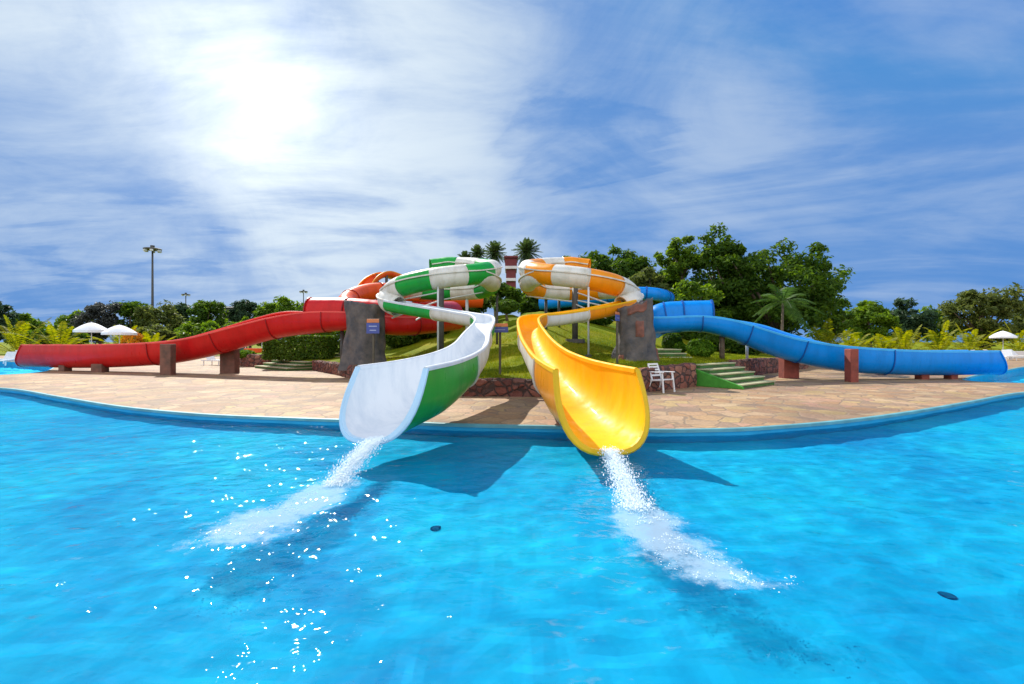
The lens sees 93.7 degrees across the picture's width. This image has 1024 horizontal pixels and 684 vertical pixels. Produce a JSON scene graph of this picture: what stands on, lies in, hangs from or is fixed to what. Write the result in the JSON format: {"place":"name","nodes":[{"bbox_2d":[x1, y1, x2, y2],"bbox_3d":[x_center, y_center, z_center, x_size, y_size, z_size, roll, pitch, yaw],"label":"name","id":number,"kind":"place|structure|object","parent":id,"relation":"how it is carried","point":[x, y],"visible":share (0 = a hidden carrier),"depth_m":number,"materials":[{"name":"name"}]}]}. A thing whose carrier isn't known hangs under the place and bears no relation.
{"place":"outdoors","nodes":[
{"label":"outdoors","id":0,"kind":"place"},
{"bbox_2d":[0,367,43,374],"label":"pool floor","id":1,"kind":"structure","parent":0,"point":[6,370],"depth_m":34.96,"materials":[{"name":"tile"}]},
{"bbox_2d":[0,362,50,370],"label":"pool wall","id":2,"kind":"structure","parent":0,"point":[11,364],"depth_m":38.62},
{"bbox_2d":[318,435,387,487],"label":"falling water","id":3,"kind":"structure","parent":0,"point":[348,467],"depth_m":6.21,"materials":[{"name":"white liquid"}]},
{"bbox_2d":[0,391,1023,683],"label":"water","id":4,"kind":"structure","parent":0,"point":[474,557],"depth_m":3.87,"materials":[{"name":"liquid"}]},
{"bbox_2d":[195,479,357,547],"bbox_3d":[-2.177,1.702,4.922,1.072,0.029,2.256,0,0,21],"label":"foam","id":5,"kind":"object","parent":4,"relation":"on","point":[264,521],"visible":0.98,"depth_m":4.55,"materials":[{"name":"white liquid"}]},
{"bbox_2d":[615,499,795,592],"bbox_3d":[1.379,1.702,4.296,0.915,0.029,2.204,0,0,-16],"label":"foam","id":6,"kind":"object","parent":4,"relation":"on","point":[697,553],"visible":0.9,"depth_m":3.84,"materials":[{"name":"white liquid"}]},
{"bbox_2d":[0,356,1023,428],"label":"deck","id":7,"kind":"structure","parent":0,"point":[813,394],"depth_m":14.36,"materials":[{"name":"stone"}]},
{"bbox_2d":[0,352,16,365],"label":"sun lounger","id":8,"kind":"object","parent":7,"relation":"on","point":[9,356],"visible":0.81,"depth_m":33.44,"materials":[{"name":"white plastic"}]},
{"bbox_2d":[0,315,82,351],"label":"areca palm","id":9,"kind":"object","parent":7,"relation":"on","point":[25,325],"visible":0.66,"depth_m":43.75,"materials":[{"name":"green plant"}]},
{"bbox_2d":[1,321,95,349],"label":"areca palm","id":10,"kind":"object","parent":7,"relation":"on","point":[50,328],"visible":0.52,"depth_m":43.83,"materials":[{"name":"green plant"}]},
{"bbox_2d":[73,322,106,343],"bbox_3d":[-35.042,-0.042,40.000,2.293,3.284,2.293,0,0,38],"label":"parasol","id":11,"kind":"object","parent":7,"relation":"on","point":[91,327],"visible":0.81,"depth_m":39.42,"materials":[{"name":"white fabric"}]},
{"bbox_2d":[91,364,108,371],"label":"support pillar","id":12,"kind":"structure","parent":7,"relation":"on","point":[98,368],"depth_m":25.26,"materials":[{"name":"brown paint"}]},
{"bbox_2d":[101,324,136,343],"bbox_3d":[-29.438,0.136,36.000,2.044,2.927,2.044,0,0,22],"label":"parasol","id":13,"kind":"object","parent":7,"relation":"on","point":[119,329],"visible":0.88,"depth_m":35.43,"materials":[{"name":"white fabric"}]},
{"bbox_2d":[87,325,151,343],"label":"areca palm","id":14,"kind":"object","parent":7,"relation":"on","point":[114,338],"visible":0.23,"depth_m":49.49,"materials":[{"name":"green plant"}]},
{"bbox_2d":[120,328,143,343],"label":"shrub","id":15,"kind":"object","parent":7,"relation":"on","point":[138,337],"visible":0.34,"depth_m":46.71,"materials":[{"name":"orange plant"}]},
{"bbox_2d":[122,332,176,342],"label":"areca palm","id":16,"kind":"object","parent":7,"relation":"on","point":[146,336],"visible":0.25,"depth_m":47.69,"materials":[{"name":"green plant"}]},
{"bbox_2d":[122,323,179,340],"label":"tree","id":17,"kind":"object","parent":7,"relation":"on","point":[160,329],"visible":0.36,"depth_m":53.77,"materials":[{"name":"green plant"}]},
{"bbox_2d":[160,344,175,374],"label":"support pillar","id":18,"kind":"structure","parent":7,"relation":"on","point":[167,359],"depth_m":23.13,"materials":[{"name":"brown paint"}]},
{"bbox_2d":[220,349,239,372],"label":"support pillar","id":19,"kind":"structure","parent":7,"relation":"on","point":[229,362],"depth_m":24.61,"materials":[{"name":"brown paint"}]},
{"bbox_2d":[15,282,482,367],"bbox_3d":[-14.775,-1.093,26.724,25.917,5.056,9.521,0,0,0],"label":"water slide","id":20,"kind":"object","parent":19,"relation":"on","point":[321,315],"visible":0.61,"depth_m":23.72,"materials":[{"name":"plastic"}]},
{"bbox_2d":[357,271,402,285],"bbox_3d":[-8.806,-3.626,33.677,1.762,2.771,6.320,0,0,32],"label":"water slide","id":21,"kind":"object","parent":20,"relation":"attached to","point":[376,277],"visible":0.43,"depth_m":33.48,"materials":[{"name":"plastic"}]},
{"bbox_2d":[223,316,260,347],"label":"tree","id":22,"kind":"object","parent":7,"relation":"on","point":[244,318],"visible":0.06,"depth_m":51.18,"materials":[{"name":"green plant"}]},
{"bbox_2d":[240,354,271,366],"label":"stone wall","id":23,"kind":"structure","parent":7,"relation":"on","point":[250,360],"depth_m":30.91,"materials":[{"name":"stone"}]},
{"bbox_2d":[255,360,311,370],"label":"stairs","id":24,"kind":"structure","parent":7,"relation":"on","point":[290,365],"depth_m":27.52,"materials":[{"name":"concrete"}]},
{"bbox_2d":[312,360,696,396],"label":"stone wall","id":25,"kind":"structure","parent":7,"relation":"on","point":[685,375],"depth_m":15.44,"materials":[{"name":"stone"}]},
{"bbox_2d":[0,387,1023,432],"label":"pool coping","id":26,"kind":"object","parent":7,"relation":"on","point":[734,429],"visible":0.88,"depth_m":10.02,"materials":[{"name":"tile"}]},
{"bbox_2d":[647,363,674,392],"bbox_3d":[4.770,1.150,15.403,0.610,0.912,0.693,0,0,-34],"label":"chair","id":27,"kind":"object","parent":7,"relation":"on","point":[660,374],"visible":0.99,"depth_m":15.37,"materials":[{"name":"white plastic"}]},
{"bbox_2d":[696,362,775,389],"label":"stairs","id":28,"kind":"structure","parent":7,"relation":"on","point":[729,375],"depth_m":17.29,"materials":[{"name":"concrete"}]},
{"bbox_2d":[727,357,808,375],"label":"stone wall","id":29,"kind":"structure","parent":7,"relation":"on","point":[760,366],"depth_m":23.19,"materials":[{"name":"stone"}]},
{"bbox_2d":[778,358,798,378],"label":"support pillar","id":30,"kind":"structure","parent":7,"relation":"on","point":[787,369],"depth_m":21.04,"materials":[{"name":"red concrete"}]},
{"bbox_2d":[538,286,1007,374],"bbox_3d":[11.494,-0.911,25.628,19.607,4.718,11.468,0,0,0],"label":"water slide","id":31,"kind":"object","parent":30,"relation":"on","point":[671,315],"visible":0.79,"depth_m":20.25,"materials":[{"name":"plastic"}]},
{"bbox_2d":[805,296,855,341],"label":"tree","id":32,"kind":"object","parent":7,"relation":"on","point":[839,326],"visible":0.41,"depth_m":43.23,"materials":[{"name":"green plant"}]},
{"bbox_2d":[788,319,883,345],"bbox_3d":[23.325,0.122,36.490,6.623,3.766,7.521,0,0,-43],"label":"areca palm","id":33,"kind":"object","parent":7,"relation":"on","point":[822,338],"visible":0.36,"depth_m":35.50,"materials":[{"name":"green plant"}]},
{"bbox_2d":[844,349,858,381],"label":"support pillar","id":34,"kind":"structure","parent":7,"relation":"on","point":[851,365],"depth_m":19.11,"materials":[{"name":"red concrete"}]},
{"bbox_2d":[821,330,886,348],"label":"areca palm","id":35,"kind":"object","parent":7,"relation":"on","point":[851,340],"visible":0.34,"depth_m":37.60,"materials":[{"name":"green plant"}]},
{"bbox_2d":[858,334,912,348],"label":"areca palm","id":36,"kind":"object","parent":7,"relation":"on","point":[891,344],"visible":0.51,"depth_m":43.60,"materials":[{"name":"green plant"}]},
{"bbox_2d":[873,325,946,349],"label":"areca palm","id":37,"kind":"object","parent":7,"relation":"on","point":[904,341],"visible":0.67,"depth_m":49.50,"materials":[{"name":"green plant"}]},
{"bbox_2d":[905,320,993,349],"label":"areca palm","id":38,"kind":"object","parent":7,"relation":"on","point":[946,340],"visible":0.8,"depth_m":49.52,"materials":[{"name":"green plant"}]},
{"bbox_2d":[917,324,1009,350],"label":"areca palm","id":39,"kind":"object","parent":7,"relation":"on","point":[971,337],"visible":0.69,"depth_m":51.63,"materials":[{"name":"green plant"}]},
{"bbox_2d":[977,322,1023,350],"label":"areca palm","id":40,"kind":"object","parent":7,"relation":"on","point":[1019,348],"visible":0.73,"depth_m":52.14,"materials":[{"name":"green plant"}]},
{"bbox_2d":[989,331,1017,337],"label":"parasol","id":41,"kind":"object","parent":7,"relation":"on","point":[1002,334],"visible":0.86,"depth_m":45.50,"materials":[{"name":"white fabric"}]},
{"bbox_2d":[0,390,1023,436],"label":"pool wall","id":42,"kind":"structure","parent":0,"point":[549,430],"depth_m":9.97,"materials":[{"name":"tile"}]},
{"bbox_2d":[0,342,1023,355],"bbox_3d":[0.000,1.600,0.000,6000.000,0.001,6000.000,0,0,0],"label":"ground","id":43,"kind":"structure","parent":0,"point":[256,346],"depth_m":170.69,"materials":[{"name":"green plant"}]},
{"bbox_2d":[0,301,20,340],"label":"tree","id":44,"kind":"object","parent":43,"relation":"on","point":[5,309],"visible":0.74,"depth_m":60.41,"materials":[{"name":"green plant"}]},
{"bbox_2d":[3,312,46,344],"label":"tree","id":45,"kind":"object","parent":43,"relation":"on","point":[26,317],"visible":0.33,"depth_m":63.86,"materials":[{"name":"green plant"}]},
{"bbox_2d":[24,324,89,343],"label":"tree","id":46,"kind":"object","parent":43,"relation":"on","point":[81,335],"visible":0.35,"depth_m":57.12,"materials":[{"name":"green plant"}]},
{"bbox_2d":[54,309,92,326],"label":"tree","id":47,"kind":"object","parent":43,"relation":"on","point":[65,318],"visible":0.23,"depth_m":73.43,"materials":[{"name":"green plant"}]},
{"bbox_2d":[68,300,124,343],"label":"tree","id":48,"kind":"object","parent":43,"relation":"on","point":[96,313],"visible":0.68,"depth_m":70.93,"materials":[{"name":"green plant"}]},
{"bbox_2d":[110,300,151,337],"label":"tree","id":49,"kind":"object","parent":43,"relation":"on","point":[127,312],"visible":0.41,"depth_m":72.99,"materials":[{"name":"green plant"}]},
{"bbox_2d":[143,245,161,305],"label":"lamp mast","id":50,"kind":"object","parent":43,"relation":"on","point":[152,248],"visible":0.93,"depth_m":74.89,"materials":[{"name":"metal"}]},
{"bbox_2d":[132,299,186,331],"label":"tree","id":51,"kind":"object","parent":43,"relation":"on","point":[151,315],"visible":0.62,"depth_m":65.15,"materials":[{"name":"green plant"}]},
{"bbox_2d":[163,302,191,327],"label":"tree","id":52,"kind":"object","parent":43,"relation":"on","point":[181,308],"visible":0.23,"depth_m":74.46,"materials":[{"name":"green plant"}]},
{"bbox_2d":[173,320,221,338],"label":"tree","id":53,"kind":"object","parent":43,"relation":"on","point":[189,329],"visible":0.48,"depth_m":55.15,"materials":[{"name":"green plant"}]},
{"bbox_2d":[184,300,228,327],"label":"tree","id":54,"kind":"object","parent":43,"relation":"on","point":[202,310],"visible":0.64,"depth_m":71.34,"materials":[{"name":"green plant"}]},
{"bbox_2d":[226,299,257,347],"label":"tree","id":55,"kind":"object","parent":43,"relation":"on","point":[244,306],"visible":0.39,"depth_m":75.11,"materials":[{"name":"green plant"}]},
{"bbox_2d":[253,301,278,317],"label":"tree","id":56,"kind":"object","parent":43,"relation":"on","point":[266,308],"visible":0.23,"depth_m":73.11,"materials":[{"name":"green plant"}]},
{"bbox_2d":[273,296,303,343],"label":"tree","id":57,"kind":"object","parent":43,"relation":"on","point":[285,304],"visible":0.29,"depth_m":71.24,"materials":[{"name":"green plant"}]},
{"bbox_2d":[842,300,901,346],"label":"tree","id":58,"kind":"object","parent":43,"relation":"on","point":[872,317],"visible":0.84,"depth_m":61.04,"materials":[{"name":"green plant"}]},
{"bbox_2d":[881,297,939,345],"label":"tree","id":59,"kind":"object","parent":43,"relation":"on","point":[912,319],"visible":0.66,"depth_m":64.27,"materials":[{"name":"green plant"}]},
{"bbox_2d":[919,305,958,349],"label":"tree","id":60,"kind":"object","parent":43,"relation":"on","point":[948,332],"visible":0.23,"depth_m":69.20,"materials":[{"name":"green plant"}]},
{"bbox_2d":[937,282,1023,348],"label":"tree","id":61,"kind":"object","parent":43,"relation":"on","point":[1005,305],"visible":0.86,"depth_m":56.99,"materials":[{"name":"green plant"}]},
{"bbox_2d":[1008,312,1023,336],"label":"tree","id":62,"kind":"object","parent":43,"relation":"on","point":[1019,318],"visible":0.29,"depth_m":62.63,"materials":[{"name":"green plant"}]},
{"bbox_2d":[0,0,1023,341],"label":"sky","id":63,"kind":"structure","parent":0,"point":[268,149],"materials":[{"name":"blue"}]},
{"bbox_2d":[257,311,774,378],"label":"hill","id":64,"kind":"structure","parent":0,"point":[430,344],"depth_m":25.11,"materials":[{"name":"green plant"}]},
{"bbox_2d":[261,335,336,360],"bbox_3d":[-12.796,0.335,29.000,4.046,1.658,1.741,0,0,0],"label":"hedge","id":65,"kind":"object","parent":64,"relation":"on","point":[309,347],"visible":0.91,"depth_m":28.30,"materials":[{"name":"green plant"}]},
{"bbox_2d":[316,331,345,352],"bbox_3d":[-11.376,-0.032,30.501,1.900,1.589,1.430,0,0,0],"label":"hedge","id":66,"kind":"object","parent":64,"relation":"on","point":[337,337],"visible":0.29,"depth_m":29.94,"materials":[{"name":"green plant"}]},
{"bbox_2d":[337,300,386,370],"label":"support pillar","id":67,"kind":"structure","parent":64,"relation":"on","point":[357,346],"depth_m":21.37,"materials":[{"name":"concrete"}]},
{"bbox_2d":[366,319,379,362],"bbox_3d":[-5.676,0.005,19.634,0.531,1.888,0.111,0,0,0],"label":"sign","id":68,"kind":"object","parent":64,"relation":"on","point":[373,327],"visible":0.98,"depth_m":19.58,"materials":[{"name":"metal"}]},
{"bbox_2d":[385,334,419,347],"bbox_3d":[-7.281,-0.357,31.006,2.682,1.769,1.997,0,0,0],"label":"shrub","id":69,"kind":"object","parent":64,"relation":"on","point":[399,342],"visible":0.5,"depth_m":30.42,"materials":[{"name":"green plant"}]},
{"bbox_2d":[419,331,449,338],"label":"shrub","id":70,"kind":"object","parent":64,"relation":"on","point":[429,335],"visible":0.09,"depth_m":31.61,"materials":[{"name":"green plant"}]},
{"bbox_2d":[437,287,438,350],"bbox_3d":[-3.037,-0.631,19.700,0.272,3.253,0.265,0,0,0],"label":"support post","id":71,"kind":"object","parent":64,"relation":"on","point":[437,321],"visible":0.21,"depth_m":19.66,"materials":[{"name":"metal"}]},
{"bbox_2d":[339,257,502,445],"bbox_3d":[-3.209,-1.390,16.089,5.556,5.916,17.862,0,0,0],"label":"water slide","id":72,"kind":"object","parent":71,"relation":"on","point":[389,401],"visible":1,"depth_m":9.43,"materials":[{"name":"plastic"}]},
{"bbox_2d":[439,288,443,349],"bbox_3d":[-3.284,-0.847,22.200,0.952,3.486,0.928,0,0,0],"label":"support post","id":73,"kind":"object","parent":64,"relation":"on","point":[441,323],"visible":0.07,"depth_m":22.08,"materials":[{"name":"metal"}]},
{"bbox_2d":[392,292,482,320],"bbox_3d":[-3.043,-1.657,21.441,4.594,1.538,1.630,0,0,-29],"label":"brace frame","id":74,"kind":"object","parent":73,"relation":"attached to","point":[435,301],"visible":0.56,"depth_m":21.88,"materials":[{"name":"paint"}]},
{"bbox_2d":[468,244,487,258],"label":"palm tree","id":75,"kind":"object","parent":64,"relation":"on","point":[477,252],"visible":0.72,"depth_m":42.70,"materials":[{"name":"green plant"}]},
{"bbox_2d":[476,297,491,313],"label":"tree","id":76,"kind":"object","parent":64,"relation":"on","point":[486,305],"visible":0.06,"depth_m":33.23,"materials":[{"name":"green plant"}]},
{"bbox_2d":[482,240,506,316],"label":"palm tree","id":77,"kind":"object","parent":64,"relation":"on","point":[493,250],"visible":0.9,"depth_m":40.69,"materials":[{"name":"green plant"}]},
{"bbox_2d":[494,323,507,374],"bbox_3d":[-0.380,0.255,15.235,0.522,1.681,0.111,0,0,0],"label":"sign","id":78,"kind":"object","parent":64,"relation":"on","point":[500,328],"visible":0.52,"depth_m":15.19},
{"bbox_2d":[487,282,523,320],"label":"tree","id":79,"kind":"object","parent":64,"relation":"on","point":[506,291],"visible":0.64,"depth_m":30.55,"materials":[{"name":"green plant"}]},
{"bbox_2d":[493,299,519,314],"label":"bush","id":80,"kind":"object","parent":64,"relation":"on","point":[507,306],"visible":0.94,"depth_m":27.60,"materials":[{"name":"green plant"}]},
{"bbox_2d":[504,256,517,311],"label":"slide tower","id":81,"kind":"structure","parent":64,"relation":"on","point":[510,262],"depth_m":36.00,"materials":[{"name":"brick"}]},
{"bbox_2d":[511,237,540,264],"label":"palm tree","id":82,"kind":"object","parent":64,"relation":"on","point":[527,247],"visible":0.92,"depth_m":39.66,"materials":[{"name":"green plant"}]},
{"bbox_2d":[521,293,543,311],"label":"tree","id":83,"kind":"object","parent":64,"relation":"on","point":[533,304],"visible":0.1,"depth_m":32.13,"materials":[{"name":"green plant"}]},
{"bbox_2d":[516,296,549,314],"bbox_3d":[1.548,-2.486,33.034,3.035,1.854,2.001,0,0,0],"label":"shrub","id":84,"kind":"object","parent":64,"relation":"on","point":[524,308],"visible":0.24,"depth_m":32.35,"materials":[{"name":"green plant"}]},
{"bbox_2d":[565,288,584,342],"bbox_3d":[2.914,-1.270,22.200,0.952,2.640,0.928,0,0,0],"label":"support post","id":85,"kind":"object","parent":64,"relation":"on","point":[575,339],"visible":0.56,"depth_m":22.08,"materials":[{"name":"metal"}]},
{"bbox_2d":[526,292,607,318],"bbox_3d":[2.619,-1.656,21.546,4.834,1.370,1.500,0,0,29],"label":"brace frame","id":86,"kind":"object","parent":85,"relation":"attached to","point":[571,301],"visible":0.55,"depth_m":22.00,"materials":[{"name":"paint"}]},
{"bbox_2d":[585,287,591,356],"bbox_3d":[3.124,-0.771,19.600,0.272,2.949,0.265,0,0,0],"label":"support post","id":87,"kind":"object","parent":64,"relation":"on","point":[588,354],"visible":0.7,"depth_m":19.56,"materials":[{"name":"metal"}]},
{"bbox_2d":[517,257,649,455],"bbox_3d":[2.969,-1.324,16.052,5.657,6.047,17.936,0,0,0],"label":"water slide","id":88,"kind":"object","parent":87,"relation":"on","point":[594,406],"visible":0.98,"depth_m":9.92,"materials":[{"name":"plastic"}]},
{"bbox_2d":[579,303,614,325],"bbox_3d":[5.518,-1.795,31.017,2.802,1.779,2.007,0,0,0],"label":"shrub","id":89,"kind":"object","parent":64,"relation":"on","point":[607,320],"visible":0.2,"depth_m":30.52,"materials":[{"name":"green plant"}]},
{"bbox_2d":[578,244,656,278],"bbox_3d":[8.573,-4.960,41.052,7.257,7.107,6.168,0,0,0],"label":"tree","id":90,"kind":"object","parent":64,"relation":"on","point":[628,264],"visible":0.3,"depth_m":39.85,"materials":[{"name":"green plant"}]},
{"bbox_2d":[615,312,619,363],"bbox_3d":[3.757,-0.083,17.212,0.095,1.985,0.502,0,0,27],"label":"sign","id":91,"kind":"object","parent":64,"relation":"on","point":[617,317],"visible":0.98,"depth_m":17.23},
{"bbox_2d":[611,298,659,360],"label":"support pillar","id":92,"kind":"structure","parent":64,"relation":"on","point":[637,337],"depth_m":18.29,"materials":[{"name":"concrete"}]},
{"bbox_2d":[628,267,669,305],"bbox_3d":[10.252,-3.317,36.136,3.509,4.799,3.356,0,0,0],"label":"tree","id":93,"kind":"object","parent":64,"relation":"on","point":[646,276],"visible":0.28,"depth_m":35.46,"materials":[{"name":"green plant"}]},
{"bbox_2d":[654,269,688,291],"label":"tree","id":94,"kind":"object","parent":64,"relation":"on","point":[671,283],"visible":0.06,"depth_m":41.54,"materials":[{"name":"green plant"}]},
{"bbox_2d":[661,333,682,348],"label":"bush","id":95,"kind":"object","parent":64,"relation":"on","point":[669,340],"visible":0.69,"depth_m":22.06,"materials":[{"name":"green plant"}]},
{"bbox_2d":[658,349,690,357],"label":"stairs","id":96,"kind":"structure","parent":64,"relation":"on","point":[669,352],"depth_m":20.60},
{"bbox_2d":[672,341,685,352],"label":"bush","id":97,"kind":"object","parent":64,"relation":"on","point":[680,345],"visible":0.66,"depth_m":21.63,"materials":[{"name":"green plant"}]},
{"bbox_2d":[653,236,707,281],"bbox_3d":[13.451,-4.429,38.010,3.503,7.992,3.804,0,0,-26],"label":"tree","id":98,"kind":"object","parent":64,"relation":"on","point":[682,263],"visible":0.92,"depth_m":37.70,"materials":[{"name":"green plant"}]},
{"bbox_2d":[653,279,732,340],"bbox_3d":[12.469,-2.182,33.914,5.024,4.374,4.683,0,0,-31],"label":"tree","id":99,"kind":"object","parent":64,"relation":"on","point":[688,290],"visible":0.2,"depth_m":32.81,"materials":[{"name":"green plant"}]},
{"bbox_2d":[684,338,716,357],"bbox_3d":[8.349,0.322,21.298,1.388,0.998,1.132,0,0,0],"label":"bush","id":100,"kind":"object","parent":64,"relation":"on","point":[701,347],"visible":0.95,"depth_m":21.00,"materials":[{"name":"green plant"}]},
{"bbox_2d":[689,332,726,350],"bbox_3d":[12.881,-0.181,30.992,2.962,1.828,1.999,0,0,0],"label":"shrub","id":101,"kind":"object","parent":64,"relation":"on","point":[713,338],"visible":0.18,"depth_m":30.36,"materials":[{"name":"green plant"}]},
{"bbox_2d":[719,336,724,359],"bbox_3d":[9.144,0.212,20.900,0.209,1.294,0.220,0,0,0],"label":"support post","id":102,"kind":"object","parent":64,"relation":"on","point":[721,347],"visible":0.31,"depth_m":20.83,"materials":[{"name":"brown wood"}]},
{"bbox_2d":[688,222,762,310],"bbox_3d":[16.243,-4.323,37.000,5.321,9.426,4.950,0,0,-39],"label":"tree","id":103,"kind":"object","parent":64,"relation":"on","point":[713,252],"visible":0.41,"depth_m":36.23,"materials":[{"name":"green plant"}]},
{"bbox_2d":[725,338,760,354],"bbox_3d":[14.568,0.117,30.020,2.635,1.787,1.985,0,0,0],"label":"shrub","id":104,"kind":"object","parent":64,"relation":"on","point":[734,347],"visible":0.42,"depth_m":29.57,"materials":[{"name":"green plant"}]},
{"bbox_2d":[706,237,855,335],"bbox_3d":[19.231,-3.214,34.833,8.945,8.489,8.328,0,0,-39],"label":"tree","id":105,"kind":"object","parent":64,"relation":"on","point":[819,289],"visible":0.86,"depth_m":33.72,"materials":[{"name":"green plant"}]},
{"bbox_2d":[751,284,823,337],"bbox_3d":[15.294,-1.123,27.125,3.477,4.297,3.598,0,0,-31],"label":"palm tree","id":106,"kind":"object","parent":64,"relation":"on","point":[785,292],"visible":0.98,"depth_m":26.92,"materials":[{"name":"green plant"}]},
{"bbox_2d":[596,446,658,513],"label":"falling water","id":107,"kind":"structure","parent":0,"point":[626,486],"depth_m":5.58,"materials":[{"name":"white liquid"}]},
{"bbox_2d":[967,368,1023,381],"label":"swimming pool","id":108,"kind":"structure","parent":0,"point":[1006,375],"depth_m":26.48,"materials":[{"name":"liquid"}]},
{"bbox_2d":[992,375,1023,382],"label":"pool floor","id":109,"kind":"structure","parent":0,"point":[1018,379],"depth_m":26.41,"materials":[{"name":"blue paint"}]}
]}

